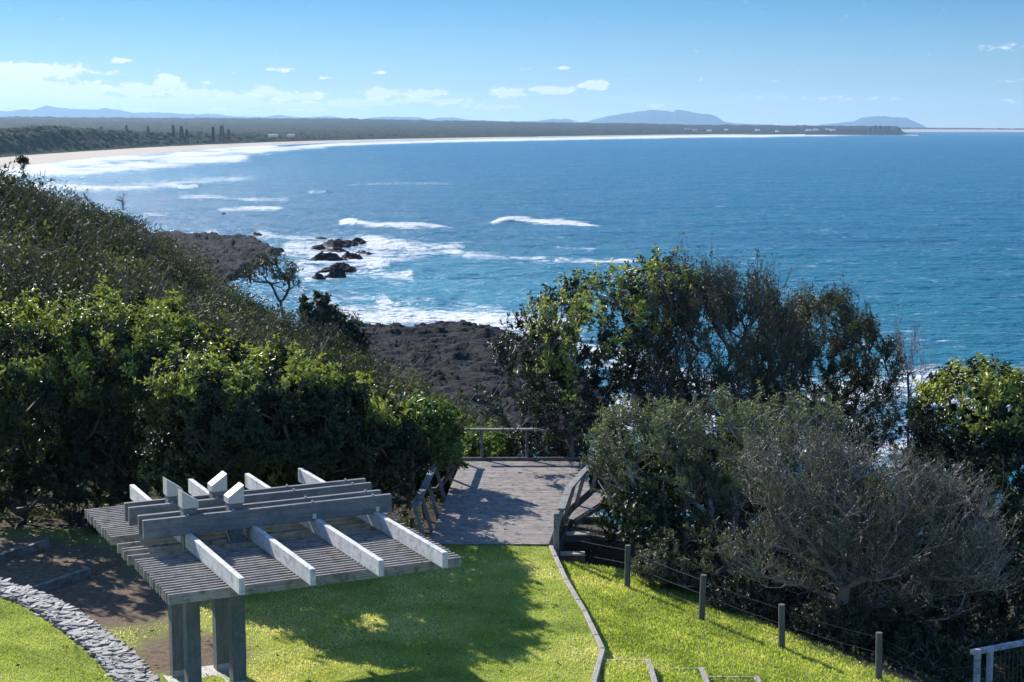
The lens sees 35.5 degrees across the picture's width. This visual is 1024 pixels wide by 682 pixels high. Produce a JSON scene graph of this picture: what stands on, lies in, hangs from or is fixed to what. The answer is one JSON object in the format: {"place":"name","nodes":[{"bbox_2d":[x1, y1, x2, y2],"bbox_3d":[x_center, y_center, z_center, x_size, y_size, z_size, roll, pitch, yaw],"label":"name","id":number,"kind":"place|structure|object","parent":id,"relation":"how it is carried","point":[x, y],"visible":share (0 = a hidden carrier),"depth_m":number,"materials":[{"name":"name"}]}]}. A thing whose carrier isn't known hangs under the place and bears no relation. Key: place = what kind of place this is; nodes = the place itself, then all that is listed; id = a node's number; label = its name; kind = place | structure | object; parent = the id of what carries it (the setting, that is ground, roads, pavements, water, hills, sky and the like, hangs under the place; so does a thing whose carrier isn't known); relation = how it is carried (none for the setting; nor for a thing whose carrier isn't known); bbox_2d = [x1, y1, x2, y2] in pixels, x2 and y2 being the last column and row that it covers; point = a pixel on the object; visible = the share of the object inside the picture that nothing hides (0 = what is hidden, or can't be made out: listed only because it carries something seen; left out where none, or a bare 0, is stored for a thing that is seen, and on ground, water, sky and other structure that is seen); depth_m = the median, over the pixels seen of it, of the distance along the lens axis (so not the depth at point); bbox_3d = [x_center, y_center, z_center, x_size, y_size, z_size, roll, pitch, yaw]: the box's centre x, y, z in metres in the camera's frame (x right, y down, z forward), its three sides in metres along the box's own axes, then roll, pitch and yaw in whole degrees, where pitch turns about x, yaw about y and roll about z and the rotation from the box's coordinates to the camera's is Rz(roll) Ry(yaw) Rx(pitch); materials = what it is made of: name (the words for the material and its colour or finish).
{"place":"outdoors","nodes":[
{"label":"outdoors","id":0,"kind":"place"},
{"bbox_2d":[0,105,242,117],"bbox_3d":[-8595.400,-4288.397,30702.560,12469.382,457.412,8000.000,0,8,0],"label":"mountain range","id":1,"kind":"structure","parent":0,"point":[44,111],"depth_m":29987.52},
{"bbox_2d":[199,113,347,118],"bbox_3d":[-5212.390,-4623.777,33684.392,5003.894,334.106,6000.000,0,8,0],"label":"mountain range","id":2,"kind":"structure","parent":0,"point":[284,116],"depth_m":33499.48,"materials":[{"name":"blue"}]},
{"bbox_2d":[0,134,772,167],"bbox_3d":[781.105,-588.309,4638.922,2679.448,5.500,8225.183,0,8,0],"label":"beach","id":3,"kind":"structure","parent":0,"point":[42,158],"depth_m":2190.95,"materials":[{"name":"beige sand"}]},
{"bbox_2d":[0,116,902,156],"bbox_3d":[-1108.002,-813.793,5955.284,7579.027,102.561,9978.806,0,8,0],"label":"distant woodland","id":4,"kind":"object","parent":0,"point":[39,135],"visible":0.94,"depth_m":5258.14,"materials":[{"name":"green plant"}]},
{"bbox_2d":[171,125,175,140],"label":"pine tree","id":5,"kind":"object","parent":4,"relation":"on","point":[173,132],"visible":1,"depth_m":2467.57,"materials":[{"name":"green plant"}]},
{"bbox_2d":[179,126,183,142],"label":"pine tree","id":6,"kind":"object","parent":4,"relation":"on","point":[181,131],"visible":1,"depth_m":2499.50,"materials":[{"name":"green plant"}]},
{"bbox_2d":[184,129,189,141],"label":"pine tree","id":7,"kind":"object","parent":4,"relation":"on","point":[186,130],"visible":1,"depth_m":2517.63,"materials":[{"name":"green plant"}]},
{"bbox_2d":[211,127,214,143],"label":"pine tree","id":8,"kind":"object","parent":4,"relation":"on","point":[212,135],"visible":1,"depth_m":2667.63,"materials":[{"name":"green plant"}]},
{"bbox_2d":[218,126,224,143],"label":"pine tree","id":9,"kind":"object","parent":4,"relation":"on","point":[222,132],"visible":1,"depth_m":2722.85,"materials":[{"name":"green plant"}]},
{"bbox_2d":[226,129,230,143],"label":"pine tree","id":10,"kind":"object","parent":4,"relation":"on","point":[228,135],"visible":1,"depth_m":2766.34,"materials":[{"name":"green plant"}]},
{"bbox_2d":[267,134,278,136],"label":"house","id":11,"kind":"structure","parent":4,"relation":"on","point":[272,135],"depth_m":2969.64,"materials":[{"name":"grey"}]},
{"bbox_2d":[365,117,579,122],"bbox_3d":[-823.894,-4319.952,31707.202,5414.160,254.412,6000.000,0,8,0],"label":"mountain range","id":12,"kind":"structure","parent":0,"point":[460,119],"depth_m":31418.46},
{"bbox_2d":[0,288,1023,681],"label":"ground","id":13,"kind":"structure","parent":0,"point":[120,586],"depth_m":35.52,"materials":[{"name":"green plant"}]},
{"bbox_2d":[15,154,30,173],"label":"round topped tree","id":14,"kind":"object","parent":13,"relation":"on","point":[23,159],"visible":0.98,"depth_m":173.73,"materials":[{"name":"green plant"}]},
{"bbox_2d":[0,539,48,561],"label":"timber sleeper","id":15,"kind":"object","parent":13,"relation":"on","point":[23,550],"visible":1,"depth_m":39.82,"materials":[{"name":"grey wood"}]},
{"bbox_2d":[32,567,90,591],"bbox_3d":[-10.750,5.717,37.555,0.160,0.240,2.335,4,9,28],"label":"timber sleeper","id":16,"kind":"object","parent":13,"relation":"on","point":[54,583],"visible":0.56,"depth_m":37.72,"materials":[{"name":"grey wood"}]},
{"bbox_2d":[0,577,159,681],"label":"slate wall","id":17,"kind":"structure","parent":13,"relation":"on","point":[117,659],"depth_m":32.78,"materials":[{"name":"grey stone"}]},
{"bbox_2d":[0,282,163,521],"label":"broadleaf shrub","id":18,"kind":"object","parent":13,"relation":"on","point":[23,484],"visible":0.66,"depth_m":42.09,"materials":[{"name":"green plant"}]},
{"bbox_2d":[113,185,127,208],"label":"dead tree","id":19,"kind":"object","parent":13,"relation":"on","point":[122,200],"visible":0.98,"depth_m":166.14,"materials":[{"name":"grey wood"}]},
{"bbox_2d":[13,273,244,516],"bbox_3d":[-10.409,1.590,44.383,6.613,6.673,7.499,0,8,0],"label":"broadleaf shrub","id":20,"kind":"object","parent":13,"relation":"on","point":[104,315],"visible":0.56,"depth_m":42.33,"materials":[{"name":"green plant"}]},
{"bbox_2d":[124,328,376,498],"bbox_3d":[-6.559,2.572,39.898,6.467,5.809,7.082,0,8,0],"label":"broadleaf shrub","id":21,"kind":"object","parent":13,"relation":"on","point":[199,417],"visible":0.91,"depth_m":38.01,"materials":[{"name":"green plant"}]},
{"bbox_2d":[0,153,515,441],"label":"scrub twigs","id":22,"kind":"object","parent":13,"relation":"on","point":[200,294],"visible":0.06,"depth_m":80.72,"materials":[{"name":"plant"}]},
{"bbox_2d":[237,248,307,315],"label":"wind bent tree","id":23,"kind":"object","parent":13,"relation":"on","point":[285,277],"visible":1,"depth_m":149.87,"materials":[{"name":"green plant"}]},
{"bbox_2d":[85,468,460,681],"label":"pergola","id":24,"kind":"object","parent":13,"relation":"on","point":[216,543],"visible":0.99,"depth_m":30.33,"materials":[{"name":"grey"}]},
{"bbox_2d":[0,159,614,525],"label":"coastal scrub","id":25,"kind":"object","parent":13,"relation":"on","point":[177,273],"visible":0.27,"depth_m":82.49,"materials":[{"name":"green plant"}]},
{"bbox_2d":[295,290,370,356],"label":"vine draped tree","id":26,"kind":"object","parent":13,"relation":"on","point":[324,311],"visible":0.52,"depth_m":139.27,"materials":[{"name":"dark leaf"},{"name":"dark brown twig"}]},
{"bbox_2d":[259,370,442,517],"bbox_3d":[-4.346,2.916,43.732,4.977,4.689,9.545,0,8,0],"label":"broadleaf shrub","id":27,"kind":"object","parent":13,"relation":"on","point":[400,452],"visible":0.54,"depth_m":41.07,"materials":[{"name":"green plant"}]},
{"bbox_2d":[339,306,363,325],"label":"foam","id":28,"kind":"object","parent":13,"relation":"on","point":[352,316],"visible":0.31,"depth_m":148.84,"materials":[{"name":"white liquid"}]},
{"bbox_2d":[410,519,413,528],"bbox_3d":[-2.607,4.983,41.624,0.100,0.720,0.100,0,8,0],"label":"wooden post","id":29,"kind":"object","parent":13,"relation":"on","point":[411,523],"visible":0.45,"depth_m":41.54,"materials":[{"name":"grey wood"}]},
{"bbox_2d":[390,389,469,519],"bbox_3d":[-2.505,3.409,47.964,2.446,3.988,4.000,-6,9,-37],"label":"young shrub","id":30,"kind":"object","parent":13,"relation":"on","point":[443,432],"visible":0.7,"depth_m":47.21,"materials":[{"name":"green plant"}]},
{"bbox_2d":[0,535,910,681],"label":"grass","id":31,"kind":"structure","parent":13,"relation":"on","point":[667,639],"depth_m":34.55,"materials":[{"name":"green plant"}]},
{"bbox_2d":[452,418,522,475],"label":"young shrub","id":32,"kind":"object","parent":13,"relation":"on","point":[498,446],"visible":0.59,"depth_m":52.93,"materials":[{"name":"green plant"}]},
{"bbox_2d":[411,428,599,546],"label":"lookout deck","id":33,"kind":"structure","parent":13,"relation":"on","point":[538,494],"depth_m":45.83,"materials":[{"name":"grey wood"}]},
{"bbox_2d":[559,501,613,561],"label":"timber steps","id":34,"kind":"structure","parent":33,"relation":"attached to","point":[573,556],"depth_m":43.73,"materials":[{"name":"grey wood"}]},
{"bbox_2d":[566,484,608,526],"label":"side ramp","id":35,"kind":"structure","parent":34,"relation":"on","point":[593,500],"depth_m":45.60,"materials":[{"name":"grey wood"}]},
{"bbox_2d":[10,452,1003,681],"bbox_3d":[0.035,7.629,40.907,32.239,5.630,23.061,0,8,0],"label":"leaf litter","id":36,"kind":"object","parent":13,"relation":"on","point":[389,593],"visible":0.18,"depth_m":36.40,"materials":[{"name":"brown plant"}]},
{"bbox_2d":[0,444,1023,681],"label":"ground cover","id":37,"kind":"object","parent":13,"relation":"on","point":[406,521],"visible":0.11,"depth_m":42.48,"materials":[{"name":"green plant"}]},
{"bbox_2d":[494,424,594,460],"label":"shrub","id":38,"kind":"object","parent":13,"relation":"on","point":[543,448],"visible":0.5,"depth_m":53.05,"materials":[{"name":"green plant"}]},
{"bbox_2d":[553,513,558,557],"bbox_3d":[1.130,5.065,40.777,0.140,1.380,0.180,0,8,0],"label":"tall post","id":39,"kind":"object","parent":13,"relation":"on","point":[556,532],"visible":0.62,"depth_m":40.68,"materials":[{"name":"grey wood"}]},
{"bbox_2d":[549,545,604,681],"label":"timber edging","id":40,"kind":"object","parent":13,"relation":"on","point":[598,666],"visible":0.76,"depth_m":35.03,"materials":[{"name":"grey wood"}]},
{"bbox_2d":[471,243,718,456],"bbox_3d":[2.874,1.768,52.888,8.335,9.975,8.402,0,8,0],"label":"broadleaf tree","id":41,"kind":"object","parent":13,"relation":"on","point":[565,377],"visible":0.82,"depth_m":51.67,"materials":[{"name":"green plant"}]},
{"bbox_2d":[581,441,655,492],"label":"dark shrub","id":42,"kind":"object","parent":13,"relation":"on","point":[590,481],"visible":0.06,"depth_m":50.24,"materials":[{"name":"green plant"}]},
{"bbox_2d":[604,658,657,681],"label":"turf step","id":43,"kind":"object","parent":13,"relation":"on","point":[652,675],"visible":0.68,"depth_m":32.08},
{"bbox_2d":[609,476,700,555],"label":"glossy shrub","id":44,"kind":"object","parent":13,"relation":"on","point":[629,530],"visible":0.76,"depth_m":40.80,"materials":[{"name":"green plant"}]},
{"bbox_2d":[630,543,715,588],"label":"trailing shrub","id":45,"kind":"object","parent":13,"relation":"on","point":[648,566],"visible":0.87,"depth_m":38.88,"materials":[{"name":"green plant"}]},
{"bbox_2d":[654,667,709,681],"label":"turf step","id":46,"kind":"object","parent":13,"relation":"on","point":[704,675],"visible":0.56,"depth_m":32.30,"materials":[{"name":"grey concrete"}]},
{"bbox_2d":[590,429,820,576],"bbox_3d":[5.302,4.847,45.056,6.347,4.585,5.510,0,8,0],"label":"dark shrub","id":47,"kind":"object","parent":13,"relation":"on","point":[610,526],"visible":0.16,"depth_m":44.37,"materials":[{"name":"green plant"}]},
{"bbox_2d":[577,380,864,583],"bbox_3d":[5.630,3.806,42.377,7.802,5.406,5.640,0,8,0],"label":"silver branched shrub","id":48,"kind":"object","parent":13,"relation":"on","point":[670,433],"visible":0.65,"depth_m":41.96,"materials":[{"name":"grey plant"}]},
{"bbox_2d":[619,231,827,528],"bbox_3d":[6.894,1.570,52.420,7.065,10.336,6.925,0,8,0],"label":"twiggy tree","id":49,"kind":"object","parent":13,"relation":"on","point":[720,308],"visible":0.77,"depth_m":51.08,"materials":[{"name":"green plant"}]},
{"bbox_2d":[629,520,827,607],"bbox_3d":[5.214,5.603,39.434,5.234,2.372,2.825,3,8,23],"label":"shrub","id":50,"kind":"object","parent":13,"relation":"on","point":[706,539],"visible":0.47,"depth_m":39.15,"materials":[{"name":"green plant"}]},
{"bbox_2d":[708,675,761,681],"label":"turf step","id":51,"kind":"object","parent":13,"relation":"on","point":[757,677],"visible":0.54,"depth_m":32.56,"materials":[{"name":"grey concrete"}]},
{"bbox_2d":[696,564,790,619],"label":"trailing shrub","id":52,"kind":"object","parent":13,"relation":"on","point":[768,597],"visible":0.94,"depth_m":37.68,"materials":[{"name":"green plant"}]},
{"bbox_2d":[559,535,969,681],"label":"post and wire fence","id":53,"kind":"object","parent":13,"relation":"on","point":[782,638],"visible":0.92,"depth_m":35.28,"materials":[{"name":"grey"}]},
{"bbox_2d":[593,385,975,561],"bbox_3d":[8.175,4.327,47.243,11.570,6.180,5.522,3,8,24],"label":"dark shrub","id":54,"kind":"object","parent":13,"relation":"on","point":[914,429],"visible":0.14,"depth_m":46.54,"materials":[{"name":"green plant"}]},
{"bbox_2d":[731,275,919,544],"bbox_3d":[10.662,2.694,54.475,6.258,9.904,7.181,5,9,35],"label":"dark tree","id":55,"kind":"object","parent":13,"relation":"on","point":[854,329],"visible":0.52,"depth_m":53.11,"materials":[{"name":"green plant"}]},
{"bbox_2d":[786,593,883,648],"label":"trailing shrub","id":56,"kind":"object","parent":13,"relation":"on","point":[810,625],"visible":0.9,"depth_m":36.56,"materials":[{"name":"green plant"}]},
{"bbox_2d":[706,406,1023,644],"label":"shrub","id":57,"kind":"object","parent":13,"relation":"on","point":[889,523],"visible":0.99,"depth_m":37.19,"materials":[{"name":"grey plant"}]},
{"bbox_2d":[753,452,1023,654],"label":"dark shrub","id":58,"kind":"object","parent":13,"relation":"on","point":[1015,508],"visible":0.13,"depth_m":42.96,"materials":[{"name":"green plant"}]},
{"bbox_2d":[762,530,1023,681],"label":"dark shrub","id":59,"kind":"object","parent":13,"relation":"on","point":[955,628],"visible":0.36,"depth_m":38.25,"materials":[{"name":"green plant"}]},
{"bbox_2d":[877,301,937,444],"bbox_3d":[13.555,3.148,56.043,2.143,9.643,2.403,-4,9,-27],"label":"bare sapling","id":60,"kind":"object","parent":13,"relation":"on","point":[900,348],"visible":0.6,"depth_m":55.50,"materials":[{"name":"brown plant"}]},
{"bbox_2d":[874,625,977,681],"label":"trailing shrub","id":61,"kind":"object","parent":13,"relation":"on","point":[944,657],"visible":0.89,"depth_m":35.71,"materials":[{"name":"green plant"}]},
{"bbox_2d":[899,352,1023,623],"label":"broadleaf tree","id":62,"kind":"object","parent":13,"relation":"on","point":[992,393],"visible":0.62,"depth_m":47.16,"materials":[{"name":"green plant"}]},
{"bbox_2d":[970,639,1023,681],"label":"stair railing","id":63,"kind":"object","parent":13,"relation":"on","point":[978,652],"visible":1,"depth_m":33.91,"materials":[{"name":"grey metal"}]},
{"bbox_2d":[0,0,1023,128],"label":"sky","id":64,"kind":"structure","parent":0,"point":[929,63],"materials":[{"name":"blue"}]},
{"bbox_2d":[1,132,1023,540],"bbox_3d":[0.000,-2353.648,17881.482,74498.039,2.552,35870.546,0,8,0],"label":"sea","id":65,"kind":"structure","parent":0,"point":[909,228],"depth_m":559.84,"materials":[{"name":"liquid"}]},
{"bbox_2d":[155,230,283,282],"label":"rock shelf","id":66,"kind":"object","parent":65,"relation":"in","point":[235,251],"visible":0.33,"depth_m":389.93,"materials":[{"name":"stone"}]},
{"bbox_2d":[312,272,325,279],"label":"sea rock","id":67,"kind":"object","parent":65,"relation":"in","point":[318,276],"visible":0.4,"depth_m":327.65,"materials":[{"name":"grey stone"}]},
{"bbox_2d":[310,245,329,249],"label":"sea rock","id":68,"kind":"object","parent":65,"relation":"in","point":[318,247],"visible":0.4,"depth_m":407.59,"materials":[{"name":"grey stone"}]},
{"bbox_2d":[308,252,348,260],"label":"sea rock","id":69,"kind":"object","parent":65,"relation":"in","point":[328,256],"visible":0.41,"depth_m":369.27,"materials":[{"name":"grey stone"}]},
{"bbox_2d":[325,266,346,277],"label":"sea rock","id":70,"kind":"object","parent":65,"relation":"in","point":[336,272],"visible":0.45,"depth_m":330.86,"materials":[{"name":"grey stone"}]},
{"bbox_2d":[317,262,357,272],"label":"sea rock","id":71,"kind":"object","parent":65,"relation":"in","point":[347,268],"visible":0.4,"depth_m":346.19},
{"bbox_2d":[321,247,353,252],"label":"sea rock","id":72,"kind":"object","parent":65,"relation":"in","point":[338,249],"visible":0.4,"depth_m":399.01,"materials":[{"name":"grey stone"}]},
{"bbox_2d":[320,239,357,247],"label":"sea rock","id":73,"kind":"object","parent":65,"relation":"in","point":[332,243],"visible":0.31,"depth_m":414.86,"materials":[{"name":"grey stone"}]},
{"bbox_2d":[341,251,362,259],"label":"sea rock","id":74,"kind":"object","parent":65,"relation":"in","point":[347,255],"visible":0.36,"depth_m":376.61,"materials":[{"name":"grey stone"}]},
{"bbox_2d":[351,237,365,243],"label":"sea rock","id":75,"kind":"object","parent":65,"relation":"in","point":[359,240],"visible":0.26,"depth_m":425.07,"materials":[{"name":"black stone"}]},
{"bbox_2d":[356,250,372,254],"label":"sea rock","id":76,"kind":"object","parent":65,"relation":"in","point":[364,252],"visible":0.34,"depth_m":392.63,"materials":[{"name":"grey stone"}]},
{"bbox_2d":[330,319,608,445],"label":"rock shelf","id":77,"kind":"object","parent":65,"relation":"in","point":[444,347],"visible":0.3,"depth_m":204.85,"materials":[{"name":"grey stone"}]},
{"bbox_2d":[466,402,490,406],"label":"rock pool","id":78,"kind":"object","parent":77,"relation":"on","point":[473,403],"visible":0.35,"depth_m":172.59,"materials":[{"name":"blue liquid"}]},
{"bbox_2d":[585,110,777,125],"bbox_3d":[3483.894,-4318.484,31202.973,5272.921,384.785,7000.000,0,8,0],"label":"mountain range","id":79,"kind":"structure","parent":0,"point":[683,117],"depth_m":30164.87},
{"bbox_2d":[805,129,926,134],"bbox_3d":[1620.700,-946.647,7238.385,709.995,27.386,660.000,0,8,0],"label":"rocky point","id":80,"kind":"structure","parent":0,"point":[855,132],"depth_m":7069.97,"materials":[{"name":"grey stone"}]},
{"bbox_2d":[817,116,926,127],"bbox_3d":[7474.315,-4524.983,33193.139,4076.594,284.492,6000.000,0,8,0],"label":"mountain range","id":81,"kind":"structure","parent":0,"point":[899,122],"depth_m":32229.79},
{"bbox_2d":[900,127,1023,129],"bbox_3d":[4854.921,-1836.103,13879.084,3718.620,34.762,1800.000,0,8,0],"label":"distant coast","id":82,"kind":"structure","parent":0,"point":[966,128],"depth_m":13647.33},
{"bbox_2d":[901,129,1023,131],"bbox_3d":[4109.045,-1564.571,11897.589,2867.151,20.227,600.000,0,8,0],"label":"distant beach","id":83,"kind":"structure","parent":0,"point":[940,130],"depth_m":11765.13,"materials":[{"name":"beige sand"}]}
]}

